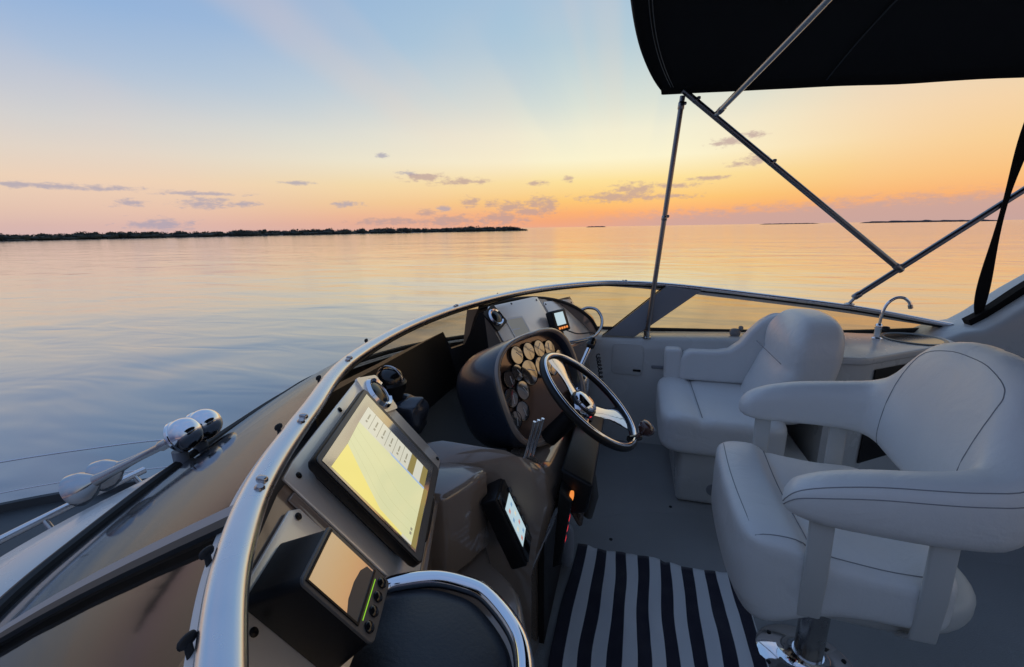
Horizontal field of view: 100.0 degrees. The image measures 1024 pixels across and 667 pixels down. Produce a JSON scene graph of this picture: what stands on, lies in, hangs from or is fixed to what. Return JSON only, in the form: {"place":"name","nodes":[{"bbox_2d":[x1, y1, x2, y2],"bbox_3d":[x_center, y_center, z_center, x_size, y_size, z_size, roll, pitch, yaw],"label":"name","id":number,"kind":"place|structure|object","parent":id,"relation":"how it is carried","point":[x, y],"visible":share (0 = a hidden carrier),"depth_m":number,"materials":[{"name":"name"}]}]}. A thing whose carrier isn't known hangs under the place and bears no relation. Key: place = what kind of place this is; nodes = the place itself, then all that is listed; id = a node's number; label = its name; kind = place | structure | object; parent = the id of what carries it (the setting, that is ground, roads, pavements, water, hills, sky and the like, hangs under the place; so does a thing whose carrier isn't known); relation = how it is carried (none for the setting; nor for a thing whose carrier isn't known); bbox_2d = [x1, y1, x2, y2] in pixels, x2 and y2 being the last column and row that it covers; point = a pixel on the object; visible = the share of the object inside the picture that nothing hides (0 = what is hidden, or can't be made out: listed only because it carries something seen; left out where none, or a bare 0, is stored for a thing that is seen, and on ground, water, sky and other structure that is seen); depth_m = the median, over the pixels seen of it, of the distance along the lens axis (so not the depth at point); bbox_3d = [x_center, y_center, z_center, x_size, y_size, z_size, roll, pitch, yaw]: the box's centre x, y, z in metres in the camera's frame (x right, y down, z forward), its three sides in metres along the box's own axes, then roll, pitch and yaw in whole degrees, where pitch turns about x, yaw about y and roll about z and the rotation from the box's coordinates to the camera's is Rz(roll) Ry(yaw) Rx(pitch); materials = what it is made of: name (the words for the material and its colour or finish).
{"place":"outdoors","nodes":[
{"label":"outdoors","id":0,"kind":"place"},
{"bbox_2d":[0,226,527,240],"bbox_3d":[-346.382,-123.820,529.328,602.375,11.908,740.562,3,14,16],"label":"mangrove forest","id":1,"kind":"object","parent":0,"point":[88,235],"visible":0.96,"depth_m":561.29,"materials":[{"name":"green plant"}]},
{"bbox_2d":[0,220,1023,502],"bbox_3d":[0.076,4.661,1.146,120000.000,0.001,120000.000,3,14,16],"label":"water","id":2,"kind":"structure","parent":0,"point":[114,342],"depth_m":32.32,"materials":[{"name":"blue liquid"}]},
{"bbox_2d":[0,274,1023,666],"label":"motor yacht","id":3,"kind":"object","parent":2,"relation":"on","point":[642,508],"visible":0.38,"depth_m":2.34,"materials":[{"name":"white plastic"}]},
{"bbox_2d":[0,467,146,544],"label":"brow handrail","id":4,"kind":"object","parent":3,"relation":"attached to","point":[44,521],"visible":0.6,"depth_m":1.54,"materials":[{"name":"metal"}]},
{"bbox_2d":[0,439,167,493],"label":"bow rail","id":5,"kind":"object","parent":3,"relation":"on","point":[74,451],"visible":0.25,"depth_m":4.51,"materials":[{"name":"metal"}]},
{"bbox_2d":[59,417,203,505],"bbox_3d":[-1.383,0.468,1.583,0.457,0.288,0.125,-4,14,-13],"label":"air horn","id":6,"kind":"object","parent":3,"relation":"attached to","point":[182,437],"visible":0.98,"depth_m":1.56,"materials":[{"name":"silver metal"}]},
{"bbox_2d":[85,409,222,490],"bbox_3d":[-1.379,0.451,1.676,0.467,0.288,0.125,-4,14,-12],"label":"air horn","id":7,"kind":"object","parent":3,"relation":"attached to","point":[210,421],"visible":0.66,"depth_m":1.65,"materials":[{"name":"silver metal"}]},
{"bbox_2d":[248,295,603,666],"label":"helm console","id":8,"kind":"object","parent":3,"relation":"on","point":[495,411],"visible":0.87,"depth_m":1.41,"materials":[{"name":"grey plastic"}]},
{"bbox_2d":[249,527,388,666],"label":"fish finder","id":9,"kind":"object","parent":8,"relation":"attached to","point":[317,599],"visible":0.99,"depth_m":0.61,"materials":[{"name":"black plastic"}]},
{"bbox_2d":[308,389,437,567],"bbox_3d":[-0.297,0.328,1.008,0.050,0.332,0.350,-36,14,6],"label":"chart plotter","id":10,"kind":"object","parent":8,"relation":"on","point":[373,467],"visible":1,"depth_m":0.93,"materials":[{"name":"black plastic"}]},
{"bbox_2d":[376,365,406,402],"bbox_3d":[-0.410,0.252,1.468,0.112,0.302,0.112,3,14,16],"label":"compass","id":11,"kind":"object","parent":8,"relation":"on","point":[393,379],"visible":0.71,"depth_m":1.42,"materials":[{"name":"black plastic"}]},
{"bbox_2d":[395,393,428,434],"bbox_3d":[-0.352,0.282,1.457,0.126,0.142,0.120,3,14,16],"label":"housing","id":12,"kind":"object","parent":8,"relation":"on","point":[412,410],"visible":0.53,"depth_m":1.42,"materials":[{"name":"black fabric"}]},
{"bbox_2d":[385,570,534,666],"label":"grab rail","id":13,"kind":"object","parent":8,"relation":"attached to","point":[492,601],"visible":0.84,"depth_m":0.79,"materials":[{"name":"silver metal"}]},
{"bbox_2d":[481,478,531,568],"bbox_3d":[-0.010,0.598,1.370,0.067,0.250,0.130,-21,10,12],"label":"radio","id":14,"kind":"object","parent":8,"relation":"attached to","point":[505,517],"visible":0.98,"depth_m":1.32,"materials":[{"name":"black plastic"}]},
{"bbox_2d":[506,316,530,336],"bbox_3d":[0.038,-0.038,2.432,0.076,0.115,0.161,9,17,36],"label":"printed card","id":15,"kind":"object","parent":8,"relation":"on","point":[518,326],"visible":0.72,"depth_m":2.43,"materials":[{"name":"beige paper"}]},
{"bbox_2d":[562,524,573,566],"bbox_3d":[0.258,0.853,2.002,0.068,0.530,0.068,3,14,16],"label":"key float","id":16,"kind":"object","parent":8,"relation":"hanging from","point":[568,556],"visible":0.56,"depth_m":2.01,"materials":[{"name":"grey plastic"}]},
{"bbox_2d":[546,309,594,333],"bbox_3d":[0.381,-0.061,2.735,0.365,0.196,0.135,-7,15,-22],"label":"gps display","id":17,"kind":"object","parent":8,"relation":"attached to","point":[557,319],"visible":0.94,"depth_m":2.66,"materials":[{"name":"black plastic"}]},
{"bbox_2d":[570,306,603,343],"bbox_3d":[0.438,-0.040,2.782,0.207,0.186,0.550,8,17,33],"label":"grab rail","id":18,"kind":"object","parent":8,"relation":"attached to","point":[598,330],"visible":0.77,"depth_m":2.85,"materials":[{"name":"silver metal"}]},
{"bbox_2d":[580,337,595,392],"bbox_3d":[0.332,0.163,2.124,0.148,0.260,0.229,3,14,16],"label":"throttle control","id":19,"kind":"object","parent":8,"relation":"attached to","point":[590,343],"visible":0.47,"depth_m":2.09,"materials":[{"name":"silver metal"}]},
{"bbox_2d":[539,352,654,451],"bbox_3d":[0.280,0.259,1.569,0.392,0.351,0.427,-6,15,-18],"label":"steering wheel","id":20,"kind":"object","parent":8,"relation":"on","point":[580,409],"visible":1,"depth_m":1.57,"materials":[{"name":"black plastic"}]},
{"bbox_2d":[0,280,953,666],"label":"windshield","id":21,"kind":"object","parent":3,"relation":"on","point":[154,570],"visible":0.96,"depth_m":0.72,"materials":[{"name":"glass"}]},
{"bbox_2d":[596,353,603,381],"bbox_3d":[0.462,0.204,2.246,0.066,0.222,0.024,-14,19,-43],"label":"coiled cord","id":22,"kind":"object","parent":3,"relation":"attached to","point":[598,360],"visible":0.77,"depth_m":2.23,"materials":[{"name":"black plastic"}]},
{"bbox_2d":[548,543,768,666],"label":"rug","id":23,"kind":"object","parent":3,"relation":"on","point":[619,609],"visible":0.98,"depth_m":1.78,"materials":[{"name":"fabric"}]},
{"bbox_2d":[729,326,743,335],"bbox_3d":[1.576,-0.016,3.019,0.085,0.080,0.050,3,14,16],"label":"cleat","id":24,"kind":"object","parent":3,"relation":"attached to","point":[734,332],"visible":0.99,"depth_m":3.00,"materials":[{"name":"silver metal"}]},
{"bbox_2d":[656,309,844,503],"bbox_3d":[1.370,0.402,2.637,0.894,1.112,0.760,3,14,16],"label":"companion bench","id":25,"kind":"object","parent":3,"relation":"on","point":[701,416],"visible":0.78,"depth_m":2.48,"materials":[{"name":"white leather"}]},
{"bbox_2d":[630,0,1023,338],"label":"bimini top","id":26,"kind":"object","parent":3,"relation":"attached to","point":[688,48],"visible":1,"depth_m":2.23,"materials":[{"name":"black fabric"}]},
{"bbox_2d":[962,123,1023,324],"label":"side curtain","id":27,"kind":"object","parent":26,"relation":"hanging from","point":[982,310],"visible":1,"depth_m":2.55,"materials":[{"name":"black fabric"}]},
{"bbox_2d":[711,342,1023,666],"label":"helm chair","id":28,"kind":"object","parent":3,"relation":"on","point":[814,548],"visible":1,"depth_m":1.19,"materials":[{"name":"white leather"}]},
{"bbox_2d":[786,332,953,470],"bbox_3d":[2.131,0.509,2.534,0.795,0.934,0.652,3,14,16],"label":"wet bar","id":29,"kind":"object","parent":3,"relation":"on","point":[865,357],"visible":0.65,"depth_m":2.38,"materials":[{"name":"grey plastic"}]},
{"bbox_2d":[870,296,912,339],"bbox_3d":[2.216,-0.091,2.503,0.171,0.261,0.056,3,14,16],"label":"faucet","id":30,"kind":"object","parent":29,"relation":"on","point":[879,327],"visible":1,"depth_m":2.51,"materials":[{"name":"silver metal"}]},
{"bbox_2d":[0,0,1023,235],"label":"sky","id":31,"kind":"structure","parent":0,"point":[170,116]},
{"bbox_2d":[760,223,818,224],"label":"distant island","id":32,"kind":"structure","parent":0,"point":[795,223],"depth_m":2850.33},
{"bbox_2d":[862,219,996,222],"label":"distant island","id":33,"kind":"structure","parent":0,"point":[895,221],"depth_m":2119.51,"materials":[{"name":"black plant"}]}
]}

